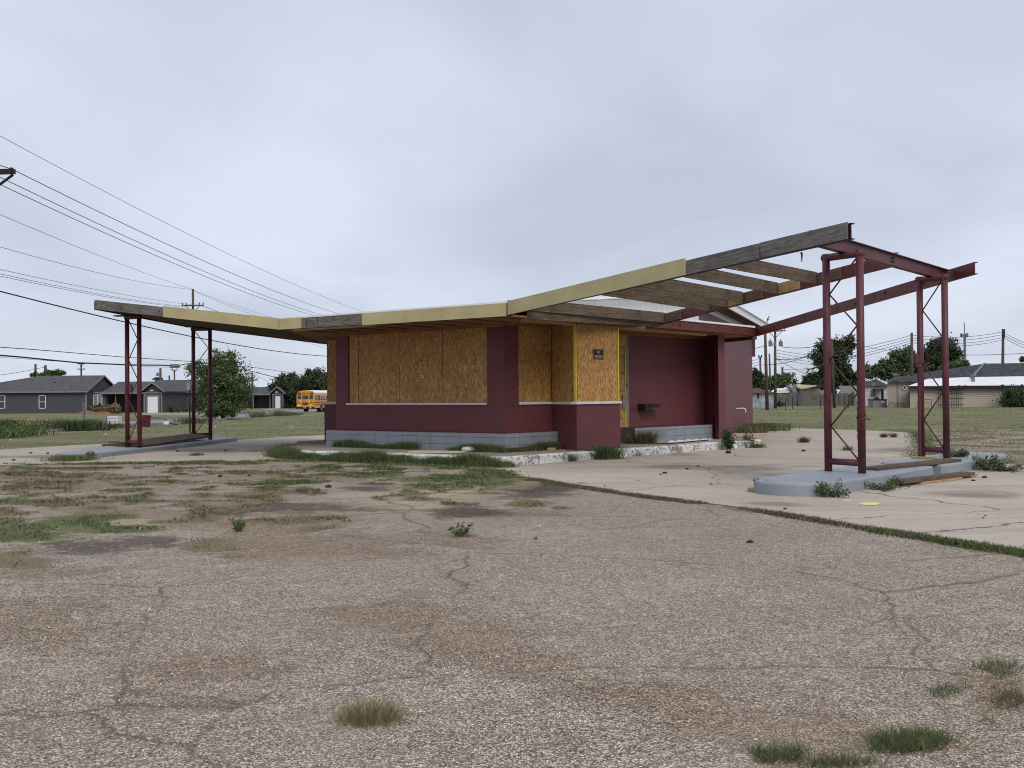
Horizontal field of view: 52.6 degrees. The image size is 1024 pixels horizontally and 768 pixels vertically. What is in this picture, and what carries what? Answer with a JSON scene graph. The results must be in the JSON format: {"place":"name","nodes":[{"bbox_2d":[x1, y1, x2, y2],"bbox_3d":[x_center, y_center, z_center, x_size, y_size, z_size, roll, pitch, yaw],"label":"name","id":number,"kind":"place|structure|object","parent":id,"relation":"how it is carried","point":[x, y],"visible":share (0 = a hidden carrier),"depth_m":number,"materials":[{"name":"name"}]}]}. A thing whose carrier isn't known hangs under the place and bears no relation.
{"place":"outdoors","nodes":[
{"label":"outdoors","id":0,"kind":"place"},
{"bbox_2d":[0,355,170,365],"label":"cable","id":1,"kind":"object","parent":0,"point":[80,362],"visible":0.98,"depth_m":44.05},
{"bbox_2d":[0,347,289,372],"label":"cable","id":2,"kind":"object","parent":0,"point":[119,356],"visible":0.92,"depth_m":50.64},
{"bbox_2d":[28,409,316,426],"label":"road","id":3,"kind":"structure","parent":0,"point":[239,415],"depth_m":96.27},
{"bbox_2d":[296,390,326,411],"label":"school bus","id":4,"kind":"object","parent":3,"relation":"on","point":[307,400],"visible":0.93,"depth_m":121.86,"materials":[{"name":"yellow paint"}]},
{"bbox_2d":[142,413,204,414],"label":"driveway","id":5,"kind":"structure","parent":0,"point":[168,414],"depth_m":114.09,"materials":[{"name":"concrete"}]},
{"bbox_2d":[180,363,326,381],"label":"cable","id":6,"kind":"object","parent":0,"point":[251,371],"visible":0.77,"depth_m":65.47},
{"bbox_2d":[330,438,563,452],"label":"tall grass","id":7,"kind":"structure","parent":0,"point":[477,447],"depth_m":23.87,"materials":[{"name":"plant"}]},
{"bbox_2d":[0,405,1023,767],"bbox_3d":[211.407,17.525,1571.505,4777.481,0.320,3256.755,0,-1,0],"label":"ground","id":8,"kind":"structure","parent":0,"point":[620,529],"depth_m":6.59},
{"bbox_2d":[0,167,15,185],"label":"utility pole","id":9,"kind":"object","parent":8,"relation":"on","point":[12,171],"visible":0.96,"depth_m":22.02,"materials":[{"name":"brown wood"}]},
{"bbox_2d":[1,185,310,314],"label":"cable","id":10,"kind":"object","parent":9,"relation":"attached to","point":[132,245],"visible":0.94,"depth_m":30.16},
{"bbox_2d":[0,291,319,355],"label":"cable","id":11,"kind":"object","parent":9,"relation":"attached to","point":[136,324],"visible":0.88,"depth_m":39.70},
{"bbox_2d":[0,177,319,314],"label":"cable","id":12,"kind":"object","parent":9,"relation":"attached to","point":[134,240],"visible":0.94,"depth_m":30.03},
{"bbox_2d":[16,171,337,313],"bbox_3d":[-9.745,-4.056,48.542,0.016,0.482,53.017,0,-1,2],"label":"cable","id":13,"kind":"object","parent":9,"relation":"attached to","point":[148,235],"visible":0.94,"depth_m":28.85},
{"bbox_2d":[0,136,359,310],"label":"cable","id":14,"kind":"object","parent":9,"relation":"attached to","point":[149,214],"visible":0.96,"depth_m":32.10,"materials":[{"name":"metal"}]},
{"bbox_2d":[0,416,31,426],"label":"roadside weed","id":15,"kind":"object","parent":8,"relation":"on","point":[2,422],"visible":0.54,"depth_m":50.67,"materials":[{"name":"green plant"}]},
{"bbox_2d":[0,427,47,438],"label":"roadside weed","id":16,"kind":"object","parent":8,"relation":"on","point":[7,433],"visible":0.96,"depth_m":39.22,"materials":[{"name":"green plant"}]},
{"bbox_2d":[0,423,59,435],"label":"roadside weed","id":17,"kind":"object","parent":8,"relation":"on","point":[36,429],"visible":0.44,"depth_m":41.91,"materials":[{"name":"green plant"}]},
{"bbox_2d":[29,368,66,376],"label":"background tree","id":18,"kind":"object","parent":8,"relation":"on","point":[57,372],"visible":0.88,"depth_m":149.53,"materials":[{"name":"green plant"}]},
{"bbox_2d":[6,416,106,430],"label":"roadside weed","id":19,"kind":"object","parent":8,"relation":"on","point":[50,421],"visible":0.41,"depth_m":47.53,"materials":[{"name":"green plant"}]},
{"bbox_2d":[8,418,117,431],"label":"roadside weed","id":20,"kind":"object","parent":8,"relation":"on","point":[85,427],"visible":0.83,"depth_m":47.23,"materials":[{"name":"green plant"}]},
{"bbox_2d":[0,375,188,413],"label":"house","id":21,"kind":"structure","parent":8,"relation":"on","point":[49,394],"depth_m":129.53,"materials":[{"name":"grey"}]},
{"bbox_2d":[39,395,45,408],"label":"window","id":22,"kind":"structure","parent":21,"relation":"in","point":[42,398],"depth_m":128.97,"materials":[{"name":"white paint"}]},
{"bbox_2d":[146,395,159,412],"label":"garage door","id":23,"kind":"structure","parent":21,"relation":"in","point":[153,402],"depth_m":128.40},
{"bbox_2d":[70,410,122,414],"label":"soil heap","id":24,"kind":"object","parent":8,"relation":"on","point":[87,412],"visible":0.76,"depth_m":116.44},
{"bbox_2d":[88,402,120,413],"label":"dry weeds","id":25,"kind":"object","parent":24,"relation":"on","point":[112,408],"visible":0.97,"depth_m":117.21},
{"bbox_2d":[142,415,150,426],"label":"red board","id":26,"kind":"object","parent":8,"relation":"on","point":[146,420],"visible":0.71,"depth_m":53.37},
{"bbox_2d":[32,409,294,424],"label":"road kerb","id":27,"kind":"structure","parent":8,"relation":"on","point":[196,416],"depth_m":86.75,"materials":[{"name":"concrete"}]},
{"bbox_2d":[156,380,203,410],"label":"house","id":28,"kind":"structure","parent":8,"relation":"on","point":[183,383],"depth_m":141.40,"materials":[{"name":"grey"}]},
{"bbox_2d":[42,410,323,432],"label":"road kerb","id":29,"kind":"structure","parent":8,"relation":"on","point":[61,429],"depth_m":71.70,"materials":[{"name":"concrete"}]},
{"bbox_2d":[158,416,220,423],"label":"roadside weed","id":30,"kind":"object","parent":8,"relation":"on","point":[198,420],"visible":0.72,"depth_m":62.02,"materials":[{"name":"green plant"}]},
{"bbox_2d":[184,346,258,418],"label":"roadside tree","id":31,"kind":"object","parent":8,"relation":"on","point":[231,393],"visible":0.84,"depth_m":76.40,"materials":[{"name":"green plant"}]},
{"bbox_2d":[228,517,246,531],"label":"weed","id":32,"kind":"object","parent":8,"relation":"on","point":[239,528],"visible":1,"depth_m":11.22,"materials":[{"name":"green plant"}]},
{"bbox_2d":[0,461,530,514],"bbox_3d":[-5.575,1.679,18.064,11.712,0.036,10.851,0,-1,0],"label":"crack grass","id":33,"kind":"structure","parent":8,"relation":"on","point":[28,493],"depth_m":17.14,"materials":[{"name":"plant"}]},
{"bbox_2d":[244,387,294,407],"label":"house","id":34,"kind":"structure","parent":8,"relation":"on","point":[264,397],"depth_m":170.82,"materials":[{"name":"grey"}]},
{"bbox_2d":[263,410,292,415],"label":"roadside weed","id":35,"kind":"object","parent":8,"relation":"on","point":[279,413],"visible":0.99,"depth_m":92.35,"materials":[{"name":"green plant"}]},
{"bbox_2d":[0,461,567,567],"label":"dry grass","id":36,"kind":"structure","parent":8,"relation":"on","point":[41,482],"depth_m":15.82,"materials":[{"name":"plant"}]},
{"bbox_2d":[267,370,300,407],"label":"background tree","id":37,"kind":"object","parent":8,"relation":"on","point":[282,382],"visible":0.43,"depth_m":171.09,"materials":[{"name":"green plant"}]},
{"bbox_2d":[50,458,526,473],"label":"edge grass","id":38,"kind":"structure","parent":8,"relation":"on","point":[494,470],"depth_m":22.92,"materials":[{"name":"plant"}]},
{"bbox_2d":[287,366,326,397],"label":"background tree","id":39,"kind":"object","parent":8,"relation":"on","point":[314,375],"visible":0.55,"depth_m":164.05,"materials":[{"name":"green plant"}]},
{"bbox_2d":[291,440,324,446],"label":"walkway","id":40,"kind":"structure","parent":8,"relation":"on","point":[308,442],"depth_m":28.92,"materials":[{"name":"concrete"}]},
{"bbox_2d":[310,690,425,731],"bbox_3d":[-0.625,1.456,4.638,0.518,0.102,0.480,0,-1,-30],"label":"weed","id":41,"kind":"object","parent":8,"relation":"on","point":[376,714],"visible":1,"depth_m":4.61,"materials":[{"name":"plant"}]},
{"bbox_2d":[448,522,473,536],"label":"weed","id":42,"kind":"object","parent":8,"relation":"on","point":[459,532],"visible":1,"depth_m":10.68,"materials":[{"name":"green plant"}]},
{"bbox_2d":[0,459,966,547],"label":"grass","id":43,"kind":"structure","parent":8,"relation":"on","point":[474,475],"depth_m":17.32,"materials":[{"name":"plant"}]},
{"bbox_2d":[293,439,721,455],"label":"walkway","id":44,"kind":"structure","parent":8,"relation":"on","point":[321,446],"depth_m":24.63,"materials":[{"name":"concrete"}]},
{"bbox_2d":[408,450,467,452],"bbox_3d":[-1.647,1.506,23.028,1.254,0.030,0.420,-1,-1,15],"label":"cream board","id":45,"kind":"object","parent":44,"relation":"on","point":[419,451],"visible":0.93,"depth_m":22.86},
{"bbox_2d":[326,429,557,449],"bbox_3d":[-1.937,1.387,25.654,6.386,0.492,1.971,-1,-1,37],"label":"block foundation","id":46,"kind":"object","parent":44,"relation":"on","point":[435,440],"visible":0.63,"depth_m":24.27,"materials":[{"name":"grey concrete"}]},
{"bbox_2d":[622,429,667,443],"bbox_3d":[3.310,1.334,26.580,1.502,0.396,1.262,0,-1,0],"label":"weed","id":47,"kind":"object","parent":44,"relation":"on","point":[647,437],"visible":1,"depth_m":26.40,"materials":[{"name":"plant"}]},
{"bbox_2d":[620,424,711,443],"bbox_3d":[4.167,1.372,28.027,0.620,0.478,3.556,-1,-1,44],"label":"block foundation","id":48,"kind":"object","parent":44,"relation":"on","point":[687,431],"visible":0.71,"depth_m":27.81,"materials":[{"name":"grey concrete"}]},
{"bbox_2d":[297,442,723,465],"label":"walkway kerb","id":49,"kind":"structure","parent":8,"relation":"on","point":[561,457],"depth_m":23.18,"materials":[{"name":"white paint"}]},
{"bbox_2d":[0,522,1023,767],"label":"pebbles","id":50,"kind":"object","parent":8,"relation":"on","point":[514,668],"visible":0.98,"depth_m":5.33,"materials":[{"name":"gravel"}]},
{"bbox_2d":[0,428,1023,548],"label":"concrete apron","id":51,"kind":"object","parent":8,"relation":"on","point":[961,508],"visible":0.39,"depth_m":17.73,"materials":[{"name":"concrete"}]},
{"bbox_2d":[31,454,113,461],"bbox_3d":[-10.434,1.723,24.373,2.032,0.168,1.275,0,-1,0],"label":"weed","id":52,"kind":"object","parent":51,"relation":"on","point":[65,457],"visible":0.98,"depth_m":24.23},
{"bbox_2d":[55,444,178,457],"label":"pump island","id":53,"kind":"structure","parent":51,"relation":"on","point":[112,451],"depth_m":27.05,"materials":[{"name":"grey paint"}]},
{"bbox_2d":[130,433,210,445],"bbox_3d":[-10.083,1.634,30.634,0.620,0.054,4.717,9,1,5],"label":"loose plank","id":54,"kind":"object","parent":53,"relation":"on","point":[170,439],"visible":0.97,"depth_m":30.55,"materials":[{"name":"wood"}]},
{"bbox_2d":[168,437,236,447],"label":"pump island","id":55,"kind":"structure","parent":51,"relation":"on","point":[200,442],"depth_m":32.23,"materials":[{"name":"grey paint"}]},
{"bbox_2d":[94,300,326,447],"bbox_3d":[-8.316,-0.233,29.711,5.348,3.945,9.065,0,-1,0],"label":"canopy","id":56,"kind":"object","parent":55,"relation":"on","point":[194,320],"visible":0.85,"depth_m":27.96,"materials":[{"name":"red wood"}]},
{"bbox_2d":[260,443,303,456],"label":"tall grass","id":57,"kind":"structure","parent":51,"relation":"on","point":[268,453],"depth_m":25.69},
{"bbox_2d":[265,445,520,467],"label":"tall grass","id":58,"kind":"structure","parent":51,"relation":"on","point":[367,456],"depth_m":22.41,"materials":[{"name":"plant"}]},
{"bbox_2d":[574,443,638,459],"bbox_3d":[2.058,1.504,23.378,1.557,0.384,1.447,-1,-1,42],"label":"weed","id":59,"kind":"object","parent":51,"relation":"on","point":[605,453],"visible":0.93,"depth_m":23.20,"materials":[{"name":"plant"}]},
{"bbox_2d":[717,428,736,449],"bbox_3d":[5.613,1.446,26.836,0.537,0.694,0.606,-1,-1,18],"label":"weed","id":60,"kind":"object","parent":51,"relation":"on","point":[728,441],"visible":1,"depth_m":26.74,"materials":[{"name":"green plant"}]},
{"bbox_2d":[734,433,766,438],"bbox_3d":[8.168,1.756,35.184,1.108,0.025,4.615,-1,-1,10],"label":"tan sheet","id":61,"kind":"object","parent":51,"relation":"on","point":[740,435],"visible":0.86,"depth_m":35.05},
{"bbox_2d":[734,426,786,432],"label":"weed","id":62,"kind":"object","parent":51,"relation":"on","point":[750,429],"visible":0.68,"depth_m":38.10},
{"bbox_2d":[742,422,799,431],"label":"weed","id":63,"kind":"object","parent":51,"relation":"on","point":[778,427],"visible":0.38,"depth_m":40.07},
{"bbox_2d":[814,477,850,497],"bbox_3d":[4.416,1.458,14.377,0.501,0.303,0.584,0,-1,0],"label":"weed","id":64,"kind":"object","parent":51,"relation":"on","point":[827,491],"visible":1,"depth_m":14.33,"materials":[{"name":"green plant"}]},
{"bbox_2d":[754,464,932,496],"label":"pump island","id":65,"kind":"structure","parent":51,"relation":"on","point":[800,484],"depth_m":15.32,"materials":[{"name":"grey paint"}]},
{"bbox_2d":[508,222,977,473],"bbox_3d":[5.946,-0.418,22.256,7.884,3.790,12.940,-1,-1,40],"label":"canopy","id":66,"kind":"object","parent":65,"relation":"on","point":[658,284],"visible":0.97,"depth_m":19.53,"materials":[{"name":"yellow paint"}]},
{"bbox_2d":[866,458,961,470],"bbox_3d":[6.899,1.371,17.754,2.969,0.050,0.280,0,-1,-42],"label":"loose plank","id":67,"kind":"object","parent":65,"relation":"on","point":[911,464],"visible":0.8,"depth_m":17.53,"materials":[{"name":"wood"}]},
{"bbox_2d":[864,480,915,491],"bbox_3d":[5.467,1.530,15.403,0.776,0.222,0.704,0,-1,-32],"label":"weed","id":68,"kind":"object","parent":51,"relation":"on","point":[886,487],"visible":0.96,"depth_m":15.34,"materials":[{"name":"green plant"}]},
{"bbox_2d":[892,471,974,483],"bbox_3d":[6.838,1.513,16.778,2.416,0.050,0.240,0,-1,-42],"label":"loose plank","id":69,"kind":"object","parent":51,"relation":"on","point":[932,477],"visible":0.94,"depth_m":16.66,"materials":[{"name":"wood"}]},
{"bbox_2d":[915,477,962,483],"bbox_3d":[6.893,1.557,16.715,1.360,0.035,0.120,0,-1,-41],"label":"loose plank","id":70,"kind":"object","parent":51,"relation":"on","point":[943,480],"visible":0.76,"depth_m":16.63,"materials":[{"name":"brown wood"}]},
{"bbox_2d":[881,452,1006,474],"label":"pump island","id":71,"kind":"structure","parent":51,"relation":"on","point":[965,464],"depth_m":18.90,"materials":[{"name":"grey paint"}]},
{"bbox_2d":[932,448,969,456],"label":"weed","id":72,"kind":"object","parent":71,"relation":"on","point":[962,452],"visible":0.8,"depth_m":19.97,"materials":[{"name":"green plant"}]},
{"bbox_2d":[970,450,1013,469],"bbox_3d":[8.800,1.422,19.048,0.795,0.419,0.874,-1,-1,37],"label":"weed","id":73,"kind":"object","parent":51,"relation":"on","point":[980,463],"visible":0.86,"depth_m":19.02,"materials":[{"name":"green plant"}]},
{"bbox_2d":[983,462,1023,471],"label":"weed","id":74,"kind":"object","parent":51,"relation":"on","point":[1002,467],"visible":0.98,"depth_m":18.73,"materials":[{"name":"green plant"}]},
{"bbox_2d":[279,297,768,450],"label":"boarded building","id":75,"kind":"structure","parent":8,"relation":"on","point":[487,367],"depth_m":25.14,"materials":[{"name":"red brick"}]},
{"bbox_2d":[328,340,335,401],"bbox_3d":[-4.616,-0.413,29.516,1.610,1.818,0.030,-1,-1,30],"label":"boarded window","id":76,"kind":"structure","parent":75,"relation":"in","point":[331,343],"depth_m":29.83,"materials":[{"name":"wood"}]},
{"bbox_2d":[349,327,486,402],"bbox_3d":[-2.390,-0.437,25.450,4.718,1.798,0.026,-1,-1,39],"label":"boarded window","id":77,"kind":"structure","parent":75,"relation":"in","point":[439,366],"depth_m":25.32,"materials":[{"name":"brown wood"}]},
{"bbox_2d":[518,326,550,401],"bbox_3d":[0.517,-0.493,24.287,1.066,1.858,0.030,0,-1,-42],"label":"boarded window","id":78,"kind":"structure","parent":75,"relation":"in","point":[534,343],"depth_m":24.28,"materials":[{"name":"wood"}]},
{"bbox_2d":[551,325,578,401],"bbox_3d":[1.223,-0.501,24.117,0.030,1.858,1.302,0,-1,-25],"label":"boarded window","id":79,"kind":"structure","parent":75,"relation":"in","point":[562,362],"depth_m":24.13,"materials":[{"name":"wood"}]},
{"bbox_2d":[578,325,617,401],"bbox_3d":[1.986,-0.512,24.075,1.371,1.848,0.030,0,-1,-44],"label":"boarded window","id":80,"kind":"structure","parent":75,"relation":"in","point":[597,377],"depth_m":24.05,"materials":[{"name":"wood"}]},
{"bbox_2d":[593,349,603,358],"bbox_3d":[2.005,-0.689,24.064,0.369,0.230,0.010,0,-1,-44],"label":"no trespassing sign","id":81,"kind":"object","parent":75,"relation":"attached to","point":[598,353],"visible":1,"depth_m":24.07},
{"bbox_2d":[619,347,629,426],"bbox_3d":[2.675,0.265,26.865,0.152,2.490,1.051,-1,-1,43],"label":"door","id":82,"kind":"structure","parent":75,"relation":"in","point":[622,397],"depth_m":27.13,"materials":[{"name":"wood"}]},
{"bbox_2d":[526,477,927,538],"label":"edge grass","id":83,"kind":"structure","parent":8,"relation":"on","point":[802,517],"depth_m":12.93,"materials":[{"name":"plant"}]},
{"bbox_2d":[720,439,760,448],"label":"walkway kerb","id":84,"kind":"structure","parent":8,"relation":"on","point":[740,445],"depth_m":27.52,"materials":[{"name":"white paint"}]},
{"bbox_2d":[752,367,770,389],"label":"background tree","id":85,"kind":"object","parent":8,"relation":"on","point":[758,381],"visible":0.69,"depth_m":117.45,"materials":[{"name":"green plant"}]},
{"bbox_2d":[752,388,773,407],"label":"tin shed","id":86,"kind":"structure","parent":8,"relation":"on","point":[758,397],"depth_m":108.00,"materials":[{"name":"grey metal"}]},
{"bbox_2d":[764,316,771,409],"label":"utility pole","id":87,"kind":"object","parent":8,"relation":"on","point":[766,376],"visible":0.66,"depth_m":91.91,"materials":[{"name":"brown wood"}]},
{"bbox_2d":[768,330,785,408],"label":"utility pole","id":88,"kind":"object","parent":8,"relation":"on","point":[775,374],"visible":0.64,"depth_m":99.89,"materials":[{"name":"brown wood"}]},
{"bbox_2d":[768,372,798,390],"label":"background tree","id":89,"kind":"object","parent":8,"relation":"on","point":[784,380],"visible":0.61,"depth_m":139.36,"materials":[{"name":"green plant"}]},
{"bbox_2d":[785,384,823,403],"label":"pale building","id":90,"kind":"structure","parent":8,"relation":"on","point":[809,389],"depth_m":130.19,"materials":[{"name":"beige metal"}]},
{"bbox_2d":[799,370,820,388],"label":"background tree","id":91,"kind":"object","parent":8,"relation":"on","point":[813,378],"visible":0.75,"depth_m":134.37,"materials":[{"name":"green plant"}]},
{"bbox_2d":[777,391,853,405],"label":"wooden fence","id":92,"kind":"object","parent":8,"relation":"on","point":[810,399],"visible":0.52,"depth_m":116.98,"materials":[{"name":"grey wood"}]},
{"bbox_2d":[831,341,835,407],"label":"utility pole","id":93,"kind":"object","parent":8,"relation":"on","point":[833,388],"visible":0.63,"depth_m":99.92,"materials":[{"name":"brown wood"}]},
{"bbox_2d":[805,334,870,393],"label":"background tree","id":94,"kind":"object","parent":8,"relation":"on","point":[846,370],"visible":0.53,"depth_m":124.21,"materials":[{"name":"green plant"}]},
{"bbox_2d":[840,379,887,405],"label":"house","id":95,"kind":"structure","parent":8,"relation":"on","point":[874,388],"depth_m":116.00,"materials":[{"name":"white"}]},
{"bbox_2d":[868,399,886,407],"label":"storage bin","id":96,"kind":"object","parent":8,"relation":"on","point":[873,403],"visible":0.98,"depth_m":101.48,"materials":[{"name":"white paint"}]},
{"bbox_2d":[865,344,933,380],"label":"background tree","id":97,"kind":"object","parent":8,"relation":"on","point":[883,369],"visible":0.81,"depth_m":119.42,"materials":[{"name":"green plant"}]},
{"bbox_2d":[910,333,913,375],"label":"utility pole","id":98,"kind":"object","parent":8,"relation":"on","point":[911,356],"visible":0.66,"depth_m":103.94,"materials":[{"name":"brown wood"}]},
{"bbox_2d":[898,431,939,456],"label":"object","id":99,"kind":"structure","parent":8,"relation":"on","point":[915,433],"depth_m":29.18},
{"bbox_2d":[854,526,1023,557],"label":"edge grass","id":100,"kind":"structure","parent":8,"relation":"on","point":[985,546],"depth_m":9.83,"materials":[{"name":"plant"}]},
{"bbox_2d":[924,332,965,371],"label":"background tree","id":101,"kind":"object","parent":8,"relation":"on","point":[955,354],"visible":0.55,"depth_m":121.24,"materials":[{"name":"green plant"}]},
{"bbox_2d":[884,363,1023,407],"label":"house","id":102,"kind":"structure","parent":8,"relation":"on","point":[902,391],"depth_m":99.70,"materials":[{"name":"beige"}]},
{"bbox_2d":[938,359,970,385],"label":"background tree","id":103,"kind":"object","parent":8,"relation":"on","point":[959,363],"visible":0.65,"depth_m":117.45,"materials":[{"name":"green plant"}]},
{"bbox_2d":[992,384,1023,406],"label":"juniper bush","id":104,"kind":"object","parent":8,"relation":"on","point":[1011,397],"visible":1,"depth_m":95.08,"materials":[{"name":"green plant"}]},
{"bbox_2d":[0,407,1023,447],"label":"lawn grass","id":105,"kind":"structure","parent":0,"point":[776,409],"depth_m":52.43,"materials":[{"name":"plant"}]},
{"bbox_2d":[0,0,1023,392],"label":"sky","id":106,"kind":"structure","parent":0,"point":[362,155],"materials":[{"name":"grey"}]},
{"bbox_2d":[740,718,968,767],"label":"grass","id":107,"kind":"structure","parent":0,"point":[789,750],"depth_m":4.16,"materials":[{"name":"plant"}]},
{"bbox_2d":[921,675,966,697],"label":"grass","id":108,"kind":"structure","parent":0,"point":[930,690],"depth_m":5.00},
{"bbox_2d":[905,429,1023,458],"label":"dry grass","id":109,"kind":"structure","parent":0,"point":[969,438],"depth_m":31.82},
{"bbox_2d":[968,653,1023,678],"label":"grass","id":110,"kind":"structure","parent":0,"point":[999,664],"depth_m":5.41,"materials":[{"name":"plant"}]},
{"bbox_2d":[976,680,1023,725],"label":"dry grass","id":111,"kind":"structure","parent":0,"point":[1009,693],"depth_m":4.84,"materials":[{"name":"plant"}]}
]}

